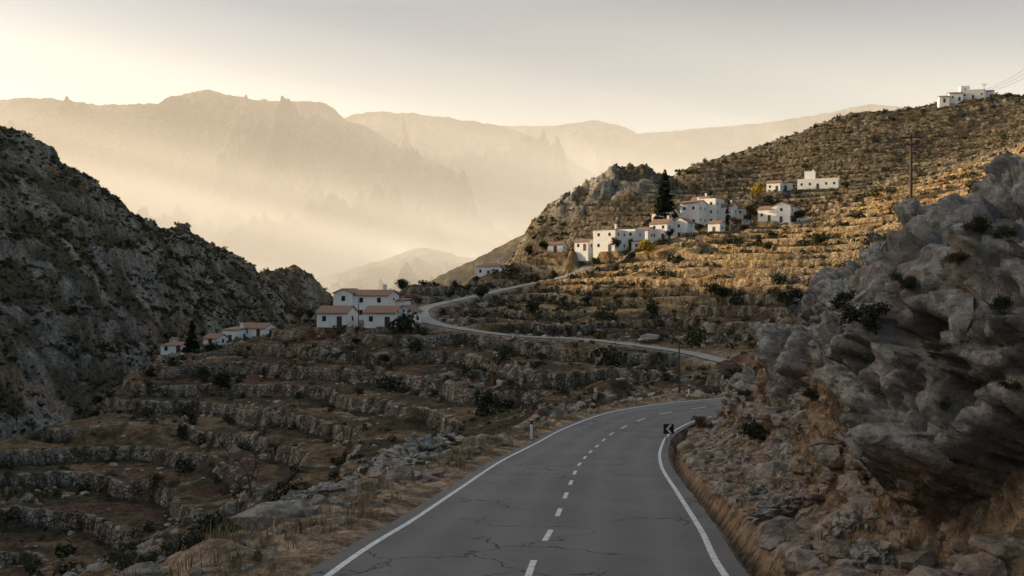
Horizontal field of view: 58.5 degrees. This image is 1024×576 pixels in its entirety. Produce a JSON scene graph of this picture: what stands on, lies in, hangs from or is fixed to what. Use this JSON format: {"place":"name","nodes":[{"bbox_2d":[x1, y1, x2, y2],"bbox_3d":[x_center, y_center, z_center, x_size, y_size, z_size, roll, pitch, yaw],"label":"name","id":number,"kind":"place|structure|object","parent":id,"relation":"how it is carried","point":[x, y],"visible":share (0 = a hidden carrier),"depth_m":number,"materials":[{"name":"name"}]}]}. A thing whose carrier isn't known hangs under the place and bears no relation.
{"place":"outdoors","nodes":[
{"label":"outdoors","id":0,"kind":"place"},
{"bbox_2d":[0,89,542,277],"bbox_3d":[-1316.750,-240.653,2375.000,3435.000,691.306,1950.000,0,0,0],"label":"distant mountain","id":1,"kind":"structure","parent":0,"point":[317,189],"depth_m":2208.75,"materials":[{"name":"stone"}]},
{"bbox_2d":[94,391,693,575],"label":"dry grass","id":2,"kind":"structure","parent":0,"point":[235,559],"depth_m":19.66,"materials":[{"name":"brown plant"}]},
{"bbox_2d":[314,248,474,295],"bbox_3d":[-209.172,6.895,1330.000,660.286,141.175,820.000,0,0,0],"label":"dry hill","id":3,"kind":"structure","parent":0,"point":[414,266],"depth_m":1365.51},
{"bbox_2d":[344,111,598,209],"bbox_3d":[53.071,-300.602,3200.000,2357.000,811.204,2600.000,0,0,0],"label":"distant mountain","id":4,"kind":"structure","parent":0,"point":[540,172],"depth_m":3047.53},
{"bbox_2d":[430,235,523,286],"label":"dry hill","id":5,"kind":"structure","parent":0,"point":[463,274],"depth_m":725.41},
{"bbox_2d":[0,95,1023,575],"bbox_3d":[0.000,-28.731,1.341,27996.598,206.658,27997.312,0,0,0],"label":"terraced hillside terrain","id":6,"kind":"structure","parent":0,"point":[138,499],"depth_m":166.89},
{"bbox_2d":[100,549,162,573],"bbox_3d":[-25.262,18.142,60.288,4.245,1.871,3.052,0,0,0],"label":"shrub","id":7,"kind":"object","parent":6,"relation":"on","point":[110,555],"visible":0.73,"depth_m":60.54,"materials":[{"name":"green plant"}]},
{"bbox_2d":[144,367,156,382],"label":"olive tree","id":8,"kind":"object","parent":6,"relation":"on","point":[149,372],"visible":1,"depth_m":159.67,"materials":[{"name":"green plant"}]},
{"bbox_2d":[0,126,332,437],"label":"hillside scrub","id":9,"kind":"object","parent":6,"relation":"on","point":[171,283],"visible":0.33,"depth_m":335.90,"materials":[{"name":"green plant"}]},
{"bbox_2d":[161,345,185,354],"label":"walls","id":10,"kind":"structure","parent":6,"relation":"on","point":[171,348],"depth_m":200.08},
{"bbox_2d":[179,320,199,352],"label":"fir tree","id":11,"kind":"object","parent":6,"relation":"on","point":[190,343],"visible":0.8,"depth_m":187.56,"materials":[{"name":"green plant"}]},
{"bbox_2d":[175,533,206,552],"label":"shrub","id":12,"kind":"object","parent":6,"relation":"on","point":[186,543],"visible":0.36,"depth_m":54.55,"materials":[{"name":"green plant"}]},
{"bbox_2d":[174,513,215,545],"bbox_3d":[-20.396,16.478,59.973,2.575,3.258,3.263,0,0,38],"label":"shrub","id":13,"kind":"object","parent":6,"relation":"on","point":[179,533],"visible":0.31,"depth_m":59.83,"materials":[{"name":"brown plant"}]},
{"bbox_2d":[203,335,227,344],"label":"walls","id":14,"kind":"structure","parent":6,"relation":"on","point":[218,340],"depth_m":208.45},
{"bbox_2d":[202,333,229,338],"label":"roof","id":15,"kind":"structure","parent":14,"relation":"on","point":[212,335],"depth_m":208.76,"materials":[{"name":"tile"}]},
{"bbox_2d":[191,501,244,539],"bbox_3d":[-9.777,8.901,33.940,3.804,1.958,2.873,0,0,0],"label":"shrub","id":16,"kind":"object","parent":6,"relation":"on","point":[212,520],"visible":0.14,"depth_m":33.41,"materials":[{"name":"green plant"}]},
{"bbox_2d":[211,372,231,395],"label":"olive tree","id":17,"kind":"object","parent":6,"relation":"on","point":[221,380],"visible":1,"depth_m":155.97,"materials":[{"name":"green plant"}]},
{"bbox_2d":[192,337,257,359],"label":"dry stone wall","id":18,"kind":"structure","parent":6,"relation":"on","point":[231,349],"depth_m":175.54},
{"bbox_2d":[212,495,247,526],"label":"bare tree","id":19,"kind":"object","parent":6,"relation":"on","point":[236,508],"visible":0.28,"depth_m":70.88,"materials":[{"name":"brown plant"}]},
{"bbox_2d":[222,330,246,339],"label":"walls","id":20,"kind":"structure","parent":6,"relation":"on","point":[237,333],"depth_m":212.04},
{"bbox_2d":[220,438,268,498],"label":"bare tree","id":21,"kind":"object","parent":6,"relation":"on","point":[249,482],"visible":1,"depth_m":87.92,"materials":[{"name":"brown plant"}]},
{"bbox_2d":[244,324,275,337],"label":"walls","id":22,"kind":"structure","parent":6,"relation":"on","point":[252,333],"depth_m":213.99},
{"bbox_2d":[239,322,275,328],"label":"roof","id":23,"kind":"structure","parent":22,"relation":"on","point":[250,325],"depth_m":214.85,"materials":[{"name":"tile"}]},
{"bbox_2d":[279,490,308,501],"bbox_3d":[-6.346,6.345,24.002,1.589,2.927,5.566,0,0,-24],"label":"rock outcrop","id":24,"kind":"object","parent":6,"relation":"on","point":[296,494],"visible":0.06,"depth_m":21.99,"materials":[{"name":"stone"}]},
{"bbox_2d":[291,305,304,322],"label":"almond tree","id":25,"kind":"object","parent":6,"relation":"on","point":[299,313],"visible":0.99,"depth_m":191.67,"materials":[{"name":"brown plant"}]},
{"bbox_2d":[267,474,332,501],"bbox_3d":[-6.129,6.254,27.048,2.954,1.361,2.037,0,0,21],"label":"shrub","id":26,"kind":"object","parent":6,"relation":"on","point":[277,495],"visible":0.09,"depth_m":27.52,"materials":[{"name":"green plant"}]},
{"bbox_2d":[286,337,356,356],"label":"dry stone wall","id":27,"kind":"structure","parent":6,"relation":"on","point":[330,345],"depth_m":161.86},
{"bbox_2d":[298,475,359,499],"bbox_3d":[-5.096,6.572,28.186,1.604,2.513,7.461,0,0,0],"label":"rock outcrop","id":28,"kind":"object","parent":6,"relation":"on","point":[327,487],"visible":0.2,"depth_m":24.83,"materials":[{"name":"stone"}]},
{"bbox_2d":[317,307,357,327],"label":"walls","id":29,"kind":"structure","parent":6,"relation":"on","point":[331,320],"depth_m":168.30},
{"bbox_2d":[315,305,359,313],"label":"roof","id":30,"kind":"structure","parent":29,"relation":"on","point":[331,309],"depth_m":168.96,"materials":[{"name":"tile"}]},
{"bbox_2d":[333,289,353,305],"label":"walls","id":31,"kind":"structure","parent":6,"relation":"on","point":[337,295],"depth_m":176.97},
{"bbox_2d":[0,304,734,575],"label":"field stones","id":32,"kind":"object","parent":6,"relation":"on","point":[648,337],"visible":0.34,"depth_m":126.94,"materials":[{"name":"stone"}]},
{"bbox_2d":[353,291,398,319],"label":"walls","id":33,"kind":"structure","parent":6,"relation":"on","point":[372,301],"depth_m":176.24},
{"bbox_2d":[353,290,400,295],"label":"roof","id":34,"kind":"structure","parent":33,"relation":"on","point":[373,292],"depth_m":177.06,"materials":[{"name":"tile"}]},
{"bbox_2d":[364,308,400,327],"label":"walls","id":35,"kind":"structure","parent":6,"relation":"on","point":[378,319],"depth_m":165.14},
{"bbox_2d":[362,306,401,313],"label":"roof","id":36,"kind":"structure","parent":35,"relation":"on","point":[383,309],"depth_m":165.94,"materials":[{"name":"tile"}]},
{"bbox_2d":[366,324,412,334],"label":"dry stone wall","id":37,"kind":"structure","parent":6,"relation":"on","point":[374,331],"depth_m":161.10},
{"bbox_2d":[394,278,410,293],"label":"oak tree","id":38,"kind":"object","parent":6,"relation":"on","point":[401,283],"visible":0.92,"depth_m":231.94,"materials":[{"name":"green plant"}]},
{"bbox_2d":[401,306,421,326],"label":"walls","id":39,"kind":"structure","parent":6,"relation":"on","point":[414,318],"depth_m":167.68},
{"bbox_2d":[402,304,422,312],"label":"roof","id":40,"kind":"structure","parent":39,"relation":"on","point":[413,308],"depth_m":168.89,"materials":[{"name":"tile"}]},
{"bbox_2d":[362,433,467,477],"bbox_3d":[-4.067,7.080,38.657,3.377,2.148,13.506,0,0,6],"label":"rock outcrop","id":41,"kind":"object","parent":6,"relation":"on","point":[409,450],"visible":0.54,"depth_m":35.17,"materials":[{"name":"stone"}]},
{"bbox_2d":[119,389,724,575],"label":"loose stones","id":42,"kind":"object","parent":6,"relation":"on","point":[292,508],"visible":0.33,"depth_m":19.74,"materials":[{"name":"stone"}]},
{"bbox_2d":[432,433,463,445],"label":"shrub","id":43,"kind":"object","parent":6,"relation":"on","point":[450,438],"visible":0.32,"depth_m":42.03,"materials":[{"name":"brown plant"}]},
{"bbox_2d":[474,284,491,301],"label":"olive tree","id":44,"kind":"object","parent":6,"relation":"on","point":[481,291],"visible":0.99,"depth_m":221.14,"materials":[{"name":"green plant"}]},
{"bbox_2d":[476,267,505,276],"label":"walls","id":45,"kind":"structure","parent":6,"relation":"on","point":[483,271],"depth_m":285.51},
{"bbox_2d":[475,263,505,266],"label":"roof","id":46,"kind":"structure","parent":45,"relation":"on","point":[491,265],"depth_m":286.71,"materials":[{"name":"tile"}]},
{"bbox_2d":[0,166,982,573],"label":"terrace bushes","id":47,"kind":"object","parent":6,"relation":"on","point":[404,320],"visible":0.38,"depth_m":150.79,"materials":[{"name":"green plant"}]},
{"bbox_2d":[0,93,1023,575],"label":"terrace scrub","id":48,"kind":"object","parent":6,"relation":"on","point":[506,403],"visible":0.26,"depth_m":209.51,"materials":[{"name":"brown plant"}]},
{"bbox_2d":[510,379,546,411],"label":"bare tree","id":49,"kind":"object","parent":6,"relation":"on","point":[519,402],"visible":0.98,"depth_m":95.94,"materials":[{"name":"brown plant"}]},
{"bbox_2d":[522,255,573,273],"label":"dry stone wall","id":50,"kind":"structure","parent":6,"relation":"on","point":[558,270],"depth_m":274.23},
{"bbox_2d":[548,243,565,251],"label":"walls","id":51,"kind":"structure","parent":6,"relation":"on","point":[560,248],"depth_m":290.18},
{"bbox_2d":[575,240,592,260],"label":"walls","id":52,"kind":"structure","parent":6,"relation":"on","point":[586,255],"depth_m":267.81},
{"bbox_2d":[575,247,639,277],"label":"dry stone wall","id":53,"kind":"structure","parent":6,"relation":"on","point":[614,265],"depth_m":252.18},
{"bbox_2d":[593,229,626,258],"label":"walls","id":54,"kind":"structure","parent":6,"relation":"on","point":[603,240],"depth_m":264.51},
{"bbox_2d":[419,217,813,361],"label":"village lane","id":55,"kind":"structure","parent":6,"relation":"on","point":[426,317],"depth_m":166.84,"materials":[{"name":"asphalt"}]},
{"bbox_2d":[622,229,644,247],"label":"walls","id":56,"kind":"structure","parent":6,"relation":"on","point":[635,236],"depth_m":269.31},
{"bbox_2d":[637,239,656,259],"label":"autumn tree","id":57,"kind":"object","parent":6,"relation":"on","point":[646,245],"visible":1,"depth_m":248.63,"materials":[{"name":"yellow plant"}]},
{"bbox_2d":[645,228,653,242],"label":"walls","id":58,"kind":"structure","parent":6,"relation":"on","point":[649,232],"depth_m":278.22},
{"bbox_2d":[646,305,659,316],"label":"olive tree","id":59,"kind":"object","parent":6,"relation":"on","point":[653,309],"visible":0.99,"depth_m":179.23,"materials":[{"name":"green plant"}]},
{"bbox_2d":[649,219,673,240],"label":"walls","id":60,"kind":"structure","parent":6,"relation":"on","point":[658,230],"depth_m":278.96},
{"bbox_2d":[648,218,673,224],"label":"roof","id":61,"kind":"structure","parent":60,"relation":"on","point":[660,221],"depth_m":280.24,"materials":[{"name":"tile"}]},
{"bbox_2d":[651,169,678,219],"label":"fir tree","id":62,"kind":"object","parent":6,"relation":"on","point":[664,202],"visible":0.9,"depth_m":294.75,"materials":[{"name":"green plant"}]},
{"bbox_2d":[668,365,686,390],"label":"bare tree","id":63,"kind":"object","parent":6,"relation":"on","point":[676,377],"visible":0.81,"depth_m":98.52,"materials":[{"name":"brown plant"}]},
{"bbox_2d":[678,342,679,392],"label":"utility pole","id":64,"kind":"object","parent":6,"relation":"on","point":[679,371],"visible":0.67,"depth_m":95.94,"materials":[{"name":"brown wood"}]},
{"bbox_2d":[674,218,695,237],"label":"walls","id":65,"kind":"structure","parent":6,"relation":"on","point":[684,227],"depth_m":279.94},
{"bbox_2d":[680,201,706,225],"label":"walls","id":66,"kind":"structure","parent":6,"relation":"on","point":[696,213],"depth_m":296.19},
{"bbox_2d":[700,198,723,222],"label":"walls","id":67,"kind":"structure","parent":6,"relation":"on","point":[714,207],"depth_m":299.40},
{"bbox_2d":[708,221,724,231],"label":"walls","id":68,"kind":"structure","parent":6,"relation":"on","point":[718,227],"depth_m":286.06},
{"bbox_2d":[701,281,732,305],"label":"olive tree","id":69,"kind":"object","parent":6,"relation":"on","point":[719,290],"visible":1,"depth_m":181.81,"materials":[{"name":"green plant"}]},
{"bbox_2d":[725,191,730,225],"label":"cypress tree","id":70,"kind":"object","parent":6,"relation":"on","point":[726,213],"visible":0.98,"depth_m":299.77,"materials":[{"name":"green plant"}]},
{"bbox_2d":[721,204,738,225],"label":"walls","id":71,"kind":"structure","parent":6,"relation":"on","point":[732,213],"depth_m":300.68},
{"bbox_2d":[737,209,749,223],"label":"walls","id":72,"kind":"structure","parent":6,"relation":"on","point":[739,215],"depth_m":302.49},
{"bbox_2d":[709,222,788,233],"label":"dry stone wall","id":73,"kind":"structure","parent":6,"relation":"on","point":[734,231],"depth_m":277.66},
{"bbox_2d":[744,202,757,222],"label":"almond tree","id":74,"kind":"object","parent":6,"relation":"on","point":[751,210],"visible":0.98,"depth_m":299.29,"materials":[{"name":"brown plant"}]},
{"bbox_2d":[744,482,767,495],"bbox_3d":[6.274,5.237,23.493,0.638,0.485,0.574,0,0,0],"label":"boulder","id":75,"kind":"object","parent":6,"relation":"on","point":[757,488],"visible":0.61,"depth_m":23.33,"materials":[{"name":"stone"}]},
{"bbox_2d":[750,182,766,198],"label":"autumn tree","id":76,"kind":"object","parent":6,"relation":"on","point":[757,187],"visible":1,"depth_m":338.71,"materials":[{"name":"yellow plant"}]},
{"bbox_2d":[758,209,772,221],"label":"walls","id":77,"kind":"structure","parent":6,"relation":"on","point":[765,213],"depth_m":293.17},
{"bbox_2d":[766,182,782,191],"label":"walls","id":78,"kind":"structure","parent":6,"relation":"on","point":[779,185],"depth_m":347.32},
{"bbox_2d":[746,490,819,522],"bbox_3d":[5.861,4.790,19.344,2.466,0.868,1.294,0,0,-39],"label":"boulder","id":79,"kind":"object","parent":6,"relation":"on","point":[788,504],"visible":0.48,"depth_m":19.02,"materials":[{"name":"stone"}]},
{"bbox_2d":[772,202,797,224],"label":"walls","id":80,"kind":"structure","parent":6,"relation":"on","point":[786,212],"depth_m":289.81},
{"bbox_2d":[793,209,806,222],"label":"olive tree","id":81,"kind":"object","parent":6,"relation":"on","point":[798,213],"visible":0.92,"depth_m":289.77,"materials":[{"name":"green plant"}]},
{"bbox_2d":[804,171,815,178],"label":"walls","id":82,"kind":"structure","parent":6,"relation":"on","point":[809,174],"depth_m":358.04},
{"bbox_2d":[797,178,838,188],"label":"walls","id":83,"kind":"structure","parent":6,"relation":"on","point":[820,181],"depth_m":351.80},
{"bbox_2d":[811,233,828,250],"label":"olive tree","id":84,"kind":"object","parent":6,"relation":"on","point":[817,239],"visible":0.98,"depth_m":210.79,"materials":[{"name":"green plant"}]},
{"bbox_2d":[822,505,867,539],"bbox_3d":[5.719,4.062,15.482,0.900,0.756,1.002,0,0,0],"label":"boulder","id":85,"kind":"object","parent":6,"relation":"on","point":[846,515],"visible":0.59,"depth_m":15.30,"materials":[{"name":"stone"}]},
{"bbox_2d":[676,92,1020,175],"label":"ridge trees","id":86,"kind":"object","parent":6,"relation":"on","point":[855,115],"visible":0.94,"depth_m":452.51,"materials":[{"name":"green plant"}]},
{"bbox_2d":[675,150,1023,575],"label":"rock cliff","id":87,"kind":"structure","parent":6,"relation":"on","point":[967,449],"depth_m":13.30,"materials":[{"name":"stone"}]},
{"bbox_2d":[690,411,724,427],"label":"shrub","id":88,"kind":"object","parent":87,"relation":"on","point":[699,422],"visible":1,"depth_m":51.55,"materials":[{"name":"brown plant"}]},
{"bbox_2d":[737,388,752,396],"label":"shrub","id":89,"kind":"object","parent":87,"relation":"on","point":[745,392],"visible":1,"depth_m":44.22,"materials":[{"name":"green plant"}]},
{"bbox_2d":[736,414,769,439],"bbox_3d":[10.821,6.232,40.845,1.596,1.167,2.131,0,0,14],"label":"shrub","id":90,"kind":"object","parent":87,"relation":"on","point":[754,430],"visible":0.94,"depth_m":40.57,"materials":[{"name":"green plant"}]},
{"bbox_2d":[765,286,808,306],"bbox_3d":[12.946,0.382,42.365,1.732,1.023,2.135,0,0,-44],"label":"shrub","id":91,"kind":"object","parent":87,"relation":"on","point":[786,299],"visible":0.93,"depth_m":42.40,"materials":[{"name":"green plant"}]},
{"bbox_2d":[679,278,940,575],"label":"verge grass","id":92,"kind":"structure","parent":87,"relation":"on","point":[709,461],"depth_m":21.52,"materials":[{"name":"brown plant"}]},
{"bbox_2d":[801,387,819,399],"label":"shrub","id":93,"kind":"object","parent":87,"relation":"on","point":[809,393],"visible":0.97,"depth_m":23.68,"materials":[{"name":"green plant"}]},
{"bbox_2d":[807,494,825,504],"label":"shrub","id":94,"kind":"object","parent":87,"relation":"on","point":[817,499],"visible":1,"depth_m":18.83,"materials":[{"name":"brown plant"}]},
{"bbox_2d":[835,288,858,302],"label":"shrub","id":95,"kind":"object","parent":87,"relation":"on","point":[848,296],"visible":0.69,"depth_m":14.54,"materials":[{"name":"green plant"}]},
{"bbox_2d":[677,386,1023,575],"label":"cliff rubble","id":96,"kind":"object","parent":87,"relation":"on","point":[1002,550],"visible":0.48,"depth_m":16.81,"materials":[{"name":"stone"}]},
{"bbox_2d":[837,349,869,363],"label":"shrub","id":97,"kind":"object","parent":87,"relation":"on","point":[851,356],"visible":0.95,"depth_m":14.01,"materials":[{"name":"green plant"}]},
{"bbox_2d":[829,292,893,333],"bbox_3d":[5.097,0.366,13.407,0.904,0.619,0.701,0,0,0],"label":"shrub","id":98,"kind":"object","parent":87,"relation":"on","point":[854,313],"visible":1,"depth_m":13.36,"materials":[{"name":"green plant"}]},
{"bbox_2d":[887,271,919,289],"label":"shrub","id":99,"kind":"object","parent":87,"relation":"on","point":[906,284],"visible":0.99,"depth_m":12.95,"materials":[{"name":"green plant"}]},
{"bbox_2d":[921,340,950,352],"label":"shrub","id":100,"kind":"object","parent":87,"relation":"on","point":[936,346],"visible":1,"depth_m":11.98,"materials":[{"name":"green plant"}]},
{"bbox_2d":[933,395,953,410],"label":"shrub","id":101,"kind":"object","parent":87,"relation":"on","point":[943,404],"visible":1,"depth_m":12.30,"materials":[{"name":"green plant"}]},
{"bbox_2d":[942,248,968,264],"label":"shrub","id":102,"kind":"object","parent":87,"relation":"on","point":[956,257],"visible":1,"depth_m":12.18,"materials":[{"name":"brown plant"}]},
{"bbox_2d":[961,214,993,234],"bbox_3d":[6.612,-0.906,12.992,0.438,0.324,0.518,0,0,29],"label":"shrub","id":103,"kind":"object","parent":87,"relation":"on","point":[980,224],"visible":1,"depth_m":12.89,"materials":[{"name":"green plant"}]},
{"bbox_2d":[982,291,1014,311],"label":"shrub","id":104,"kind":"object","parent":87,"relation":"on","point":[1001,302],"visible":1,"depth_m":10.84,"materials":[{"name":"green plant"}]},
{"bbox_2d":[990,224,1018,241],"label":"shrub","id":105,"kind":"object","parent":87,"relation":"on","point":[1003,230],"visible":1,"depth_m":12.09,"materials":[{"name":"green plant"}]},
{"bbox_2d":[997,377,1022,391],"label":"shrub","id":106,"kind":"object","parent":87,"relation":"on","point":[1015,385],"visible":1,"depth_m":11.11,"materials":[{"name":"green plant"}]},
{"bbox_2d":[839,226,902,251],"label":"dry stone wall","id":107,"kind":"structure","parent":6,"relation":"on","point":[845,247],"depth_m":201.66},
{"bbox_2d":[849,538,898,571],"bbox_3d":[5.340,3.980,13.391,0.748,0.589,0.575,0,0,44],"label":"boulder","id":108,"kind":"object","parent":6,"relation":"on","point":[862,551],"visible":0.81,"depth_m":13.32,"materials":[{"name":"stone"}]},
{"bbox_2d":[899,134,922,198],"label":"utility pole","id":109,"kind":"object","parent":6,"relation":"on","point":[911,177],"visible":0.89,"depth_m":109.89,"materials":[{"name":"brown wood"}]},
{"bbox_2d":[937,97,948,106],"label":"walls","id":110,"kind":"structure","parent":6,"relation":"on","point":[940,103],"depth_m":444.20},
{"bbox_2d":[914,176,983,200],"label":"dry stone wall","id":111,"kind":"structure","parent":6,"relation":"on","point":[919,197],"depth_m":260.32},
{"bbox_2d":[948,93,962,104],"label":"walls","id":112,"kind":"structure","parent":6,"relation":"on","point":[954,99],"depth_m":444.06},
{"bbox_2d":[959,89,985,99],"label":"walls","id":113,"kind":"structure","parent":6,"relation":"on","point":[976,93],"depth_m":443.85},
{"bbox_2d":[0,0,1023,133],"label":"sky","id":114,"kind":"structure","parent":0,"point":[639,66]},
{"bbox_2d":[304,398,748,575],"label":"asphalt road","id":115,"kind":"structure","parent":0,"point":[607,493],"depth_m":20.05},
{"bbox_2d":[663,424,673,444],"bbox_3d":[7.880,7.563,46.043,0.540,1.450,0.094,0,0,-8],"label":"chevron sign","id":116,"kind":"object","parent":115,"relation":"on","point":[668,428],"visible":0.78,"depth_m":46.01,"materials":[{"name":"black metal"}]},
{"bbox_2d":[505,104,905,175],"bbox_3d":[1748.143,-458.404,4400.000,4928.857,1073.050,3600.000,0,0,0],"label":"distant mountain","id":117,"kind":"structure","parent":0,"point":[596,147],"depth_m":4815.85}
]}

